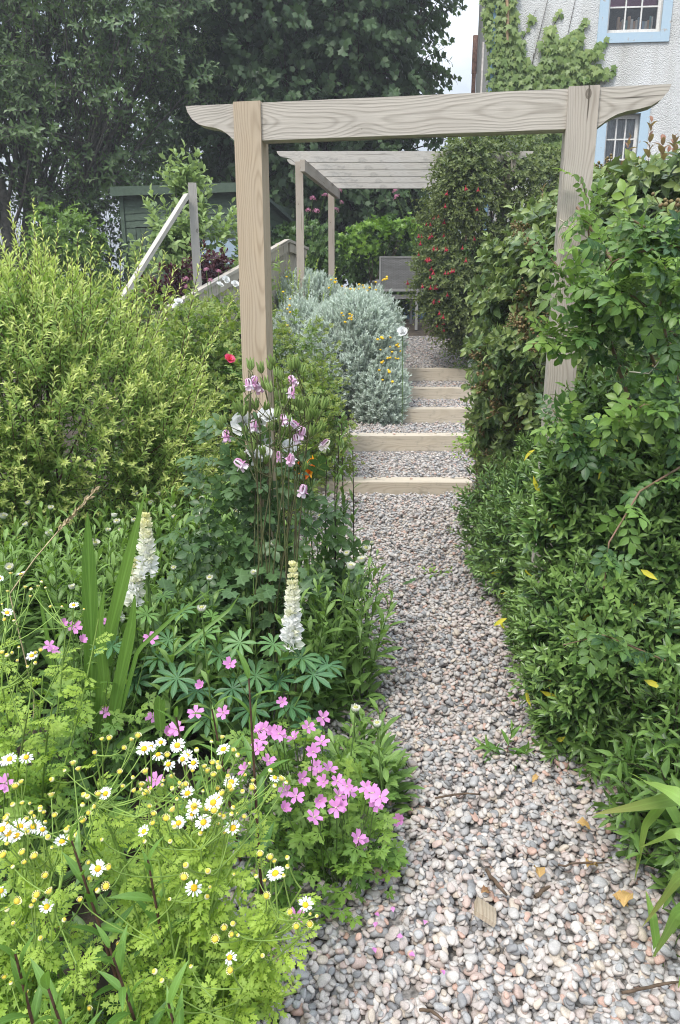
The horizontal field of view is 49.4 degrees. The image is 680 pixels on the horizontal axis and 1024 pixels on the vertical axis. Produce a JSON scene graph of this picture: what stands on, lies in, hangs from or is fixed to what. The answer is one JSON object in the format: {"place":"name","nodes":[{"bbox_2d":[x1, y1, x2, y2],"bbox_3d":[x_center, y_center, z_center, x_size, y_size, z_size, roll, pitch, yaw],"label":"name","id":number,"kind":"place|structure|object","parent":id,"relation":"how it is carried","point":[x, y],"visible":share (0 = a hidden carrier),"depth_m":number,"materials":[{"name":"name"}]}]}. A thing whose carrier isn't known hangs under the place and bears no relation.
{"place":"outdoors","nodes":[
{"label":"outdoors","id":0,"kind":"place"},
{"bbox_2d":[0,0,478,288],"label":"sky","id":1,"kind":"structure","parent":0,"point":[462,28],"materials":[{"name":"white"}]},
{"bbox_2d":[0,318,544,1023],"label":"ground","id":2,"kind":"structure","parent":0,"point":[176,770],"depth_m":2.65,"materials":[{"name":"soil"}]},
{"bbox_2d":[0,752,101,1023],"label":"feverfew plant","id":3,"kind":"object","parent":2,"relation":"on","point":[46,956],"visible":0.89,"depth_m":1.51,"materials":[{"name":"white plant"}]},
{"bbox_2d":[0,484,108,658],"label":"daisy clump","id":4,"kind":"object","parent":2,"relation":"on","point":[28,556],"visible":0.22,"depth_m":3.54,"materials":[{"name":"green plant"}]},
{"bbox_2d":[10,486,99,765],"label":"grass stem","id":5,"kind":"object","parent":2,"relation":"on","point":[75,511],"visible":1,"depth_m":2.41,"materials":[{"name":"plant"}]},
{"bbox_2d":[0,571,113,848],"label":"feverfew plant","id":6,"kind":"object","parent":2,"relation":"on","point":[37,769],"visible":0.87,"depth_m":2.14,"materials":[{"name":"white plant"}]},
{"bbox_2d":[0,220,131,303],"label":"laurel hedge","id":7,"kind":"object","parent":2,"relation":"on","point":[108,260],"visible":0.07,"depth_m":12.91,"materials":[{"name":"green plant"}]},
{"bbox_2d":[0,508,142,725],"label":"daisy clump","id":8,"kind":"object","parent":2,"relation":"on","point":[61,593],"visible":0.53,"depth_m":3.03,"materials":[{"name":"green plant"}]},
{"bbox_2d":[0,817,143,1023],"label":"tall leafy stems","id":9,"kind":"object","parent":2,"relation":"on","point":[46,987],"visible":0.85,"depth_m":1.31,"materials":[{"name":"green plant"}]},
{"bbox_2d":[18,201,127,331],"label":"round green bush","id":10,"kind":"object","parent":2,"relation":"on","point":[64,223],"visible":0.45,"depth_m":10.75,"materials":[{"name":"green plant"}]},
{"bbox_2d":[1,921,158,1023],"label":"feverfew plant","id":11,"kind":"object","parent":2,"relation":"on","point":[148,1015],"visible":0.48,"depth_m":1.49,"materials":[{"name":"green plant"}]},
{"bbox_2d":[0,711,166,943],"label":"geranium plant","id":12,"kind":"object","parent":2,"relation":"on","point":[61,825],"visible":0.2,"depth_m":2.07,"materials":[{"name":"green plant"}]},
{"bbox_2d":[16,618,178,818],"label":"geranium plant","id":13,"kind":"object","parent":2,"relation":"on","point":[80,736],"visible":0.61,"depth_m":2.46,"materials":[{"name":"green plant"}]},
{"bbox_2d":[85,306,153,380],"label":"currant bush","id":14,"kind":"object","parent":2,"relation":"on","point":[140,345],"visible":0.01,"depth_m":9.91,"materials":[{"name":"green plant"}]},
{"bbox_2d":[0,198,239,576],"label":"spiraea bush","id":15,"kind":"object","parent":2,"relation":"on","point":[52,346],"visible":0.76,"depth_m":3.75,"materials":[{"name":"green plant"}]},
{"bbox_2d":[0,0,247,287],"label":"evergreen tree","id":16,"kind":"object","parent":2,"relation":"on","point":[36,111],"visible":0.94,"depth_m":13.18,"materials":[{"name":"green plant"}]},
{"bbox_2d":[38,496,238,748],"bbox_3d":[-0.676,0.405,2.443,0.658,0.906,0.309,0,16,0],"label":"iris plant","id":17,"kind":"object","parent":2,"relation":"on","point":[99,671],"visible":0.83,"depth_m":2.51,"materials":[{"name":"plant"}]},
{"bbox_2d":[34,463,246,624],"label":"daisy clump","id":18,"kind":"object","parent":2,"relation":"on","point":[159,526],"visible":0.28,"depth_m":3.67,"materials":[{"name":"green plant"}]},
{"bbox_2d":[93,836,203,1023],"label":"tall leafy stems","id":19,"kind":"object","parent":2,"relation":"on","point":[118,962],"visible":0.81,"depth_m":1.39,"materials":[{"name":"green plant"}]},
{"bbox_2d":[90,512,207,733],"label":"lupin plant","id":20,"kind":"object","parent":2,"relation":"on","point":[148,558],"visible":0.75,"depth_m":2.63,"materials":[{"name":"green plant"}]},
{"bbox_2d":[49,732,250,977],"bbox_3d":[-0.422,0.844,1.788,0.460,0.726,0.411,0,16,0],"label":"feverfew plant","id":21,"kind":"object","parent":2,"relation":"on","point":[110,857],"visible":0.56,"depth_m":1.66,"materials":[{"name":"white plant"}]},
{"bbox_2d":[38,768,298,1023],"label":"feverfew plant","id":22,"kind":"object","parent":2,"relation":"on","point":[195,897],"visible":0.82,"depth_m":1.55,"materials":[{"name":"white plant"}]},
{"bbox_2d":[71,539,295,774],"bbox_3d":[-0.569,0.527,2.862,0.861,0.776,0.936,0,16,0],"label":"daisy clump","id":23,"kind":"object","parent":2,"relation":"on","point":[212,676],"visible":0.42,"depth_m":2.73,"materials":[{"name":"green plant"}]},
{"bbox_2d":[77,271,296,443],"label":"rose bush","id":24,"kind":"object","parent":2,"relation":"on","point":[226,279],"visible":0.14,"depth_m":6.29,"materials":[{"name":"green plant"}]},
{"bbox_2d":[106,101,269,253],"bbox_3d":[-3.016,-7.726,19.197,6.497,5.474,4.430,0,16,0],"label":"boundary tree","id":25,"kind":"object","parent":2,"relation":"on","point":[135,134],"visible":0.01,"depth_m":18.25,"materials":[{"name":"green plant"}]},
{"bbox_2d":[139,240,238,310],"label":"purple shrub","id":26,"kind":"object","parent":2,"relation":"on","point":[215,264],"visible":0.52,"depth_m":8.38,"materials":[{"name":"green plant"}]},
{"bbox_2d":[188,182,201,288],"bbox_3d":[-1.507,-2.142,7.915,0.099,2.545,0.087,-3,16,-12],"label":"wooden stake","id":27,"kind":"object","parent":2,"relation":"on","point":[193,212],"visible":0.36,"depth_m":7.66,"materials":[{"name":"wood"}]},
{"bbox_2d":[107,193,189,322],"bbox_3d":[-1.885,-2.429,7.168,0.058,1.859,0.040,9,-26,29],"label":"leaning prop","id":28,"kind":"object","parent":27,"relation":"attached to","point":[161,235],"visible":0.64,"depth_m":7.25,"materials":[{"name":"wood"}]},
{"bbox_2d":[118,139,282,324],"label":"broad leaved shrub","id":29,"kind":"object","parent":2,"relation":"on","point":[176,241],"visible":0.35,"depth_m":8.82,"materials":[{"name":"green plant"}]},
{"bbox_2d":[109,182,294,318],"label":"green shed","id":30,"kind":"structure","parent":2,"relation":"on","point":[134,212],"depth_m":12.74,"materials":[{"name":"paint"}]},
{"bbox_2d":[136,228,167,316],"bbox_3d":[-3.284,-4.166,13.040,0.534,1.580,0.030,3,16,12],"label":"door","id":31,"kind":"structure","parent":30,"relation":"in","point":[139,231],"depth_m":12.91,"materials":[{"name":"green paint"}]},
{"bbox_2d":[200,235,237,266],"bbox_3d":[-2.060,-4.477,12.701,0.830,0.500,0.040,3,16,12],"label":"window","id":32,"kind":"structure","parent":30,"relation":"in","point":[229,245],"depth_m":12.67,"materials":[{"name":"white glass"}]},
{"bbox_2d":[183,267,221,346],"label":"valerian plant","id":33,"kind":"object","parent":2,"relation":"on","point":[206,269],"visible":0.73,"depth_m":7.41,"materials":[{"name":"green plant"}]},
{"bbox_2d":[157,695,274,870],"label":"tall leafy stems","id":34,"kind":"object","parent":2,"relation":"on","point":[214,720],"visible":0.49,"depth_m":2.05,"materials":[{"name":"green plant"}]},
{"bbox_2d":[131,849,322,1023],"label":"feverfew plant","id":35,"kind":"object","parent":2,"relation":"on","point":[251,999],"visible":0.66,"depth_m":1.51,"materials":[{"name":"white plant"}]},
{"bbox_2d":[152,239,308,410],"bbox_3d":[-1.128,-2.229,9.128,0.186,2.345,4.219,5,16,16],"label":"rail fence","id":36,"kind":"object","parent":2,"relation":"on","point":[286,248],"visible":0.24,"depth_m":8.74,"materials":[{"name":"wood"}]},
{"bbox_2d":[140,295,343,530],"bbox_3d":[-0.778,-0.651,5.352,1.513,1.780,1.004,7,17,23],"label":"rose bush","id":37,"kind":"object","parent":2,"relation":"on","point":[225,347],"visible":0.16,"depth_m":5.24,"materials":[{"name":"green plant"}]},
{"bbox_2d":[161,466,327,689],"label":"daisy clump","id":38,"kind":"object","parent":2,"relation":"on","point":[177,524],"visible":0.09,"depth_m":3.27,"materials":[{"name":"green plant"}]},
{"bbox_2d":[0,404,502,1023],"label":"ground cover","id":39,"kind":"object","parent":2,"relation":"on","point":[120,798],"visible":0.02,"depth_m":2.42,"materials":[{"name":"green plant"}]},
{"bbox_2d":[176,560,345,769],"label":"lupin plant","id":40,"kind":"object","parent":2,"relation":"on","point":[291,631],"visible":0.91,"depth_m":2.56,"materials":[{"name":"green plant"}]},
{"bbox_2d":[155,393,370,678],"bbox_3d":[-0.301,0.189,3.032,0.910,1.337,0.448,-2,16,-8],"label":"plant","id":41,"kind":"object","parent":2,"relation":"on","point":[241,543],"visible":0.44,"depth_m":2.97,"materials":[{"name":"green plant"}]},
{"bbox_2d":[209,303,364,494],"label":"rose bush","id":42,"kind":"object","parent":2,"relation":"on","point":[314,381],"visible":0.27,"depth_m":6.54,"materials":[{"name":"green plant"}]},
{"bbox_2d":[135,0,467,276],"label":"sycamore tree","id":43,"kind":"object","parent":2,"relation":"on","point":[285,50],"visible":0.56,"depth_m":14.14,"materials":[{"name":"green plant"}]},
{"bbox_2d":[272,245,336,344],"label":"golden shrub","id":44,"kind":"object","parent":2,"relation":"on","point":[293,283],"visible":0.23,"depth_m":9.62,"materials":[{"name":"green plant"}]},
{"bbox_2d":[292,455,321,587],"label":"peruvian lily","id":45,"kind":"object","parent":2,"relation":"on","point":[309,472],"visible":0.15,"depth_m":3.68,"materials":[{"name":"plant"}]},
{"bbox_2d":[304,190,343,270],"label":"valerian plant","id":46,"kind":"object","parent":2,"relation":"on","point":[317,209],"visible":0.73,"depth_m":11.78,"materials":[{"name":"green plant"}]},
{"bbox_2d":[275,266,375,366],"bbox_3d":[-0.202,-2.607,10.186,1.620,1.483,1.199,-8,18,-27],"label":"santolina mound","id":47,"kind":"object","parent":2,"relation":"on","point":[317,281],"visible":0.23,"depth_m":9.75,"materials":[{"name":"plant"}]},
{"bbox_2d":[272,276,409,388],"bbox_3d":[-0.045,-2.202,9.459,2.021,1.574,1.010,-8,17,-26],"label":"santolina mound","id":48,"kind":"object","parent":2,"relation":"on","point":[306,306],"visible":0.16,"depth_m":9.15,"materials":[{"name":"plant"}]},
{"bbox_2d":[269,139,438,271],"bbox_3d":[0.186,-6.048,15.656,4.602,4.110,2.970,0,16,0],"label":"elder tree","id":49,"kind":"object","parent":2,"relation":"on","point":[365,204],"visible":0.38,"depth_m":14.90,"materials":[{"name":"green plant"}]},
{"bbox_2d":[296,286,413,425],"bbox_3d":[0.164,-1.794,8.762,1.418,1.727,1.277,0,16,0],"label":"santolina mound","id":50,"kind":"object","parent":2,"relation":"on","point":[354,306],"visible":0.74,"depth_m":8.43,"materials":[{"name":"plant"}]},
{"bbox_2d":[270,213,493,321],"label":"ivy hedge","id":51,"kind":"object","parent":2,"relation":"on","point":[352,273],"visible":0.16,"depth_m":13.50,"materials":[{"name":"green plant"}]},
{"bbox_2d":[372,256,423,329],"bbox_3d":[0.957,-3.635,12.324,0.792,1.151,0.625,-1,16,-4],"label":"wicker chair","id":52,"kind":"object","parent":2,"relation":"on","point":[396,271],"visible":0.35,"depth_m":11.99,"materials":[{"name":"wicker"}]},
{"bbox_2d":[277,151,532,333],"bbox_3d":[1.008,-3.410,10.704,3.610,2.919,2.456,0,16,0],"label":"timber pergola","id":53,"kind":"object","parent":2,"relation":"on","point":[332,173],"visible":0.55,"depth_m":9.82,"materials":[{"name":"wood"}]},
{"bbox_2d":[404,198,449,318],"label":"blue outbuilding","id":54,"kind":"structure","parent":2,"relation":"on","point":[407,316],"depth_m":18.36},
{"bbox_2d":[186,84,671,690],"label":"garden arch","id":55,"kind":"structure","parent":2,"relation":"on","point":[576,116],"depth_m":2.71,"materials":[{"name":"wood"}]},
{"bbox_2d":[520,168,679,678],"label":"climbing rose","id":56,"kind":"object","parent":55,"relation":"attached to","point":[618,300],"visible":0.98,"depth_m":2.18,"materials":[{"name":"green plant"}]},
{"bbox_2d":[559,219,586,237],"bbox_3d":[0.893,-0.927,2.527,0.107,0.204,0.354,-6,16,-19],"label":"garden twine","id":57,"kind":"object","parent":56,"relation":"attached to","point":[568,226],"visible":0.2,"depth_m":2.64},
{"bbox_2d":[629,361,658,373],"bbox_3d":[0.936,-0.543,2.190,0.133,0.266,0.038,13,20,39],"label":"garden twine","id":58,"kind":"object","parent":56,"relation":"hanging from","point":[644,373],"visible":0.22,"depth_m":2.23,"materials":[{"name":"fabric"}]},
{"bbox_2d":[439,319,489,368],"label":"white flowered shrub","id":59,"kind":"object","parent":2,"relation":"on","point":[467,357],"visible":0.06,"depth_m":10.17,"materials":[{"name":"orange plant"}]},
{"bbox_2d":[465,35,483,244],"bbox_3d":[2.382,-5.872,13.315,0.201,4.760,0.086,0,16,0],"label":"rusty flue","id":60,"kind":"object","parent":2,"relation":"on","point":[474,57],"visible":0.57,"depth_m":12.77,"materials":[{"name":"orange metal"}]},
{"bbox_2d":[445,408,518,462],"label":"light green shrub","id":61,"kind":"object","parent":2,"relation":"on","point":[468,439],"visible":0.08,"depth_m":5.79,"materials":[{"name":"green plant"}]},
{"bbox_2d":[465,423,520,504],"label":"olive shrub","id":62,"kind":"object","parent":2,"relation":"on","point":[483,463],"visible":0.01,"depth_m":5.41,"materials":[{"name":"green plant"}]},
{"bbox_2d":[446,407,540,579],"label":"hebe bush","id":63,"kind":"object","parent":2,"relation":"on","point":[478,498],"visible":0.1,"depth_m":4.60,"materials":[{"name":"green plant"}]},
{"bbox_2d":[401,134,611,372],"bbox_3d":[2.320,-3.364,9.913,2.954,3.456,1.921,0,16,0],"label":"fuchsia bush","id":64,"kind":"object","parent":2,"relation":"on","point":[459,199],"visible":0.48,"depth_m":9.31,"materials":[{"name":"green plant"}]},
{"bbox_2d":[463,432,659,610],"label":"hebe bush","id":65,"kind":"object","parent":2,"relation":"on","point":[505,535],"visible":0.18,"depth_m":3.96,"materials":[{"name":"green plant"}]},
{"bbox_2d":[460,116,679,494],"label":"cotoneaster hedge","id":66,"kind":"object","parent":2,"relation":"on","point":[510,302],"visible":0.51,"depth_m":4.45,"materials":[{"name":"green plant"}]},
{"bbox_2d":[471,0,679,233],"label":"white house","id":67,"kind":"structure","parent":2,"relation":"on","point":[639,56],"depth_m":13.14,"materials":[{"name":"paint"}]},
{"bbox_2d":[478,0,617,221],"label":"climbing ivy","id":68,"kind":"object","parent":67,"relation":"attached to","point":[565,62],"visible":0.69,"depth_m":13.11,"materials":[{"name":"green plant"}]},
{"bbox_2d":[616,17,619,29],"bbox_3d":[4.957,-8.675,13.190,0.040,0.251,0.060,1,16,5],"label":"book","id":69,"kind":"object","parent":67,"relation":"on","point":[618,23],"visible":0.71,"depth_m":13.16,"materials":[{"name":"paper"}]},
{"bbox_2d":[594,109,649,179],"bbox_3d":[5.137,-6.496,13.654,0.898,1.810,0.250,1,16,5],"label":"window","id":70,"kind":"structure","parent":67,"relation":"in","point":[612,136],"depth_m":13.56,"materials":[{"name":"blue paint"}]},
{"bbox_2d":[627,16,630,29],"bbox_3d":[5.139,-8.676,13.175,0.044,0.260,0.060,1,16,5],"label":"book","id":71,"kind":"object","parent":67,"relation":"on","point":[629,21],"visible":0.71,"depth_m":13.14,"materials":[{"name":"paper"}]},
{"bbox_2d":[597,0,672,42],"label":"window","id":72,"kind":"structure","parent":67,"relation":"in","point":[609,10],"depth_m":13.03,"materials":[{"name":"blue paint"}]},
{"bbox_2d":[494,361,679,768],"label":"hebe bush","id":73,"kind":"object","parent":2,"relation":"on","point":[566,508],"visible":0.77,"depth_m":2.53,"materials":[{"name":"green plant"}]},
{"bbox_2d":[531,683,679,956],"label":"leafy undergrowth","id":74,"kind":"object","parent":2,"relation":"on","point":[615,766],"visible":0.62,"depth_m":2.19,"materials":[{"name":"green plant"}]},
{"bbox_2d":[595,570,679,778],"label":"hebe bush","id":75,"kind":"object","parent":2,"relation":"on","point":[664,676],"visible":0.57,"depth_m":2.36,"materials":[{"name":"green plant"}]},
{"bbox_2d":[397,326,406,412],"bbox_3d":[0.680,-1.446,8.142,0.119,1.166,0.094,-11,19,-34],"label":"garden light","id":76,"kind":"object","parent":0,"point":[401,330],"visible":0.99,"depth_m":8.03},
{"bbox_2d":[392,189,424,274],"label":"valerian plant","id":77,"kind":"object","parent":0,"point":[416,238],"visible":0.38,"depth_m":12.05,"materials":[{"name":"green plant"}]},
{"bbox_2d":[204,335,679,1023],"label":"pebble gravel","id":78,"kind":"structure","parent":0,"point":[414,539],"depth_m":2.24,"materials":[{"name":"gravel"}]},
{"bbox_2d":[419,1008,444,1022],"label":"twig","id":79,"kind":"object","parent":78,"relation":"on","point":[433,1012],"visible":1,"depth_m":1.68,"materials":[{"name":"wood"}]},
{"bbox_2d":[418,563,452,577],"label":"rose seedling","id":80,"kind":"object","parent":78,"relation":"on","point":[433,568],"visible":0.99,"depth_m":4.49,"materials":[{"name":"green plant"}]},
{"bbox_2d":[435,792,480,798],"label":"twig","id":81,"kind":"object","parent":78,"relation":"on","point":[449,795],"visible":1,"depth_m":2.43,"materials":[{"name":"wood"}]},
{"bbox_2d":[474,897,496,926],"bbox_3d":[0.385,1.059,1.959,0.058,0.018,0.062,30,11,5],"label":"wood chip","id":82,"kind":"object","parent":78,"relation":"on","point":[484,911],"visible":1,"depth_m":1.95,"materials":[{"name":"wood"}]},
{"bbox_2d":[481,885,490,892],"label":"dry leaf","id":83,"kind":"object","parent":78,"relation":"on","point":[485,889],"visible":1,"depth_m":2.04,"materials":[{"name":"plant"}]},
{"bbox_2d":[485,868,507,895],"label":"twig","id":84,"kind":"object","parent":78,"relation":"on","point":[495,881],"visible":1,"depth_m":2.06,"materials":[{"name":"wood"}]},
{"bbox_2d":[474,720,534,769],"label":"pebble weed","id":85,"kind":"object","parent":78,"relation":"on","point":[488,747],"visible":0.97,"depth_m":2.69,"materials":[{"name":"green plant"}]},
{"bbox_2d":[533,865,544,876],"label":"dry leaf","id":86,"kind":"object","parent":78,"relation":"on","point":[540,871],"visible":1,"depth_m":2.10,"materials":[{"name":"plant"}]},
{"bbox_2d":[533,885,550,898],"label":"twig","id":87,"kind":"object","parent":78,"relation":"on","point":[541,891],"visible":1,"depth_m":2.03,"materials":[{"name":"wood"}]},
{"bbox_2d":[558,862,607,866],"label":"twig","id":88,"kind":"object","parent":78,"relation":"on","point":[568,864],"visible":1,"depth_m":2.13,"materials":[{"name":"wood"}]},
{"bbox_2d":[577,817,590,829],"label":"dry leaf","id":89,"kind":"object","parent":78,"relation":"on","point":[582,821],"visible":1,"depth_m":2.31,"materials":[{"name":"plant"}]},
{"bbox_2d":[616,890,632,906],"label":"dry leaf","id":90,"kind":"object","parent":78,"relation":"on","point":[625,897],"visible":1,"depth_m":2.00,"materials":[{"name":"plant"}]},
{"bbox_2d":[595,773,679,987],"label":"strap leaved plant","id":91,"kind":"object","parent":78,"relation":"on","point":[668,798],"visible":0.97,"depth_m":1.89,"materials":[{"name":"green plant"}]},
{"bbox_2d":[621,981,678,993],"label":"twig","id":92,"kind":"object","parent":78,"relation":"on","point":[647,987],"visible":1,"depth_m":1.74,"materials":[{"name":"wood"}]},
{"bbox_2d":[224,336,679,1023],"bbox_3d":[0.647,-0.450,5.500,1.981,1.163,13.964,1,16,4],"label":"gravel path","id":93,"kind":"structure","parent":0,"point":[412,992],"depth_m":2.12,"materials":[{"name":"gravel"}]},
{"bbox_2d":[227,649,289,905],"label":"tall leafy stems","id":94,"kind":"object","parent":93,"relation":"on","point":[248,750],"visible":0.77,"depth_m":1.89,"materials":[{"name":"green plant"}]},
{"bbox_2d":[164,656,371,848],"bbox_3d":[-0.198,0.779,2.308,0.634,0.587,0.616,0,16,0],"label":"geranium plant","id":95,"kind":"object","parent":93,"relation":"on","point":[311,732],"visible":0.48,"depth_m":2.32,"materials":[{"name":"green plant"}]},
{"bbox_2d":[147,354,416,735],"bbox_3d":[-0.265,0.163,2.811,0.870,1.504,0.751,-13,20,-40],"label":"columbine plant","id":96,"kind":"object","parent":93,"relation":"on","point":[265,593],"visible":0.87,"depth_m":2.77,"materials":[{"name":"green plant"}]},
{"bbox_2d":[239,754,409,930],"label":"geranium plant","id":97,"kind":"object","parent":93,"relation":"on","point":[342,835],"visible":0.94,"depth_m":2.04,"materials":[{"name":"green plant"}]},
{"bbox_2d":[313,411,363,665],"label":"willow leaved plant","id":98,"kind":"object","parent":93,"relation":"on","point":[337,497],"visible":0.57,"depth_m":3.12,"materials":[{"name":"green plant"}]},
{"bbox_2d":[274,507,405,733],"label":"leafy plant","id":99,"kind":"object","parent":93,"relation":"on","point":[348,630],"visible":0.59,"depth_m":2.97,"materials":[{"name":"green plant"}]},
{"bbox_2d":[316,697,424,820],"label":"daisy clump","id":100,"kind":"object","parent":93,"relation":"on","point":[383,761],"visible":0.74,"depth_m":2.44,"materials":[{"name":"green plant"}]},
{"bbox_2d":[312,477,471,495],"bbox_3d":[0.462,-0.225,6.660,1.420,0.135,0.215,0,16,1],"label":"timber step","id":101,"kind":"object","parent":93,"relation":"on","point":[437,486],"visible":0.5,"depth_m":6.56,"materials":[{"name":"wood"}]},
{"bbox_2d":[340,433,468,450],"bbox_3d":[0.659,-0.717,7.758,1.360,0.195,0.215,0,16,0],"label":"timber step","id":102,"kind":"object","parent":93,"relation":"on","point":[403,442],"visible":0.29,"depth_m":7.65,"materials":[{"name":"wood"}]},
{"bbox_2d":[359,407,470,422],"bbox_3d":[0.911,-1.126,8.734,1.380,0.202,0.215,0,16,0],"label":"timber step","id":103,"kind":"object","parent":93,"relation":"on","point":[434,414],"visible":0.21,"depth_m":8.63,"materials":[{"name":"wood"}]},
{"bbox_2d":[374,387,470,398],"bbox_3d":[1.099,-1.518,9.559,1.400,0.177,0.215,0,16,0],"label":"timber step","id":104,"kind":"object","parent":93,"relation":"on","point":[439,392],"visible":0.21,"depth_m":9.45,"materials":[{"name":"wood"}]},
{"bbox_2d":[405,368,480,380],"bbox_3d":[1.226,-1.896,10.285,1.450,0.198,0.215,0,16,0],"label":"timber step","id":105,"kind":"object","parent":93,"relation":"on","point":[438,374],"visible":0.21,"depth_m":10.18,"materials":[{"name":"wood"}]},
{"bbox_2d":[532,774,538,782],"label":"dry leaf","id":106,"kind":"object","parent":93,"relation":"on","point":[535,777],"visible":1,"depth_m":2.53,"materials":[{"name":"plant"}]},
{"bbox_2d":[586,858,597,866],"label":"dry leaf","id":107,"kind":"object","parent":93,"relation":"on","point":[587,865],"visible":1,"depth_m":2.14,"materials":[{"name":"plant"}]}
]}

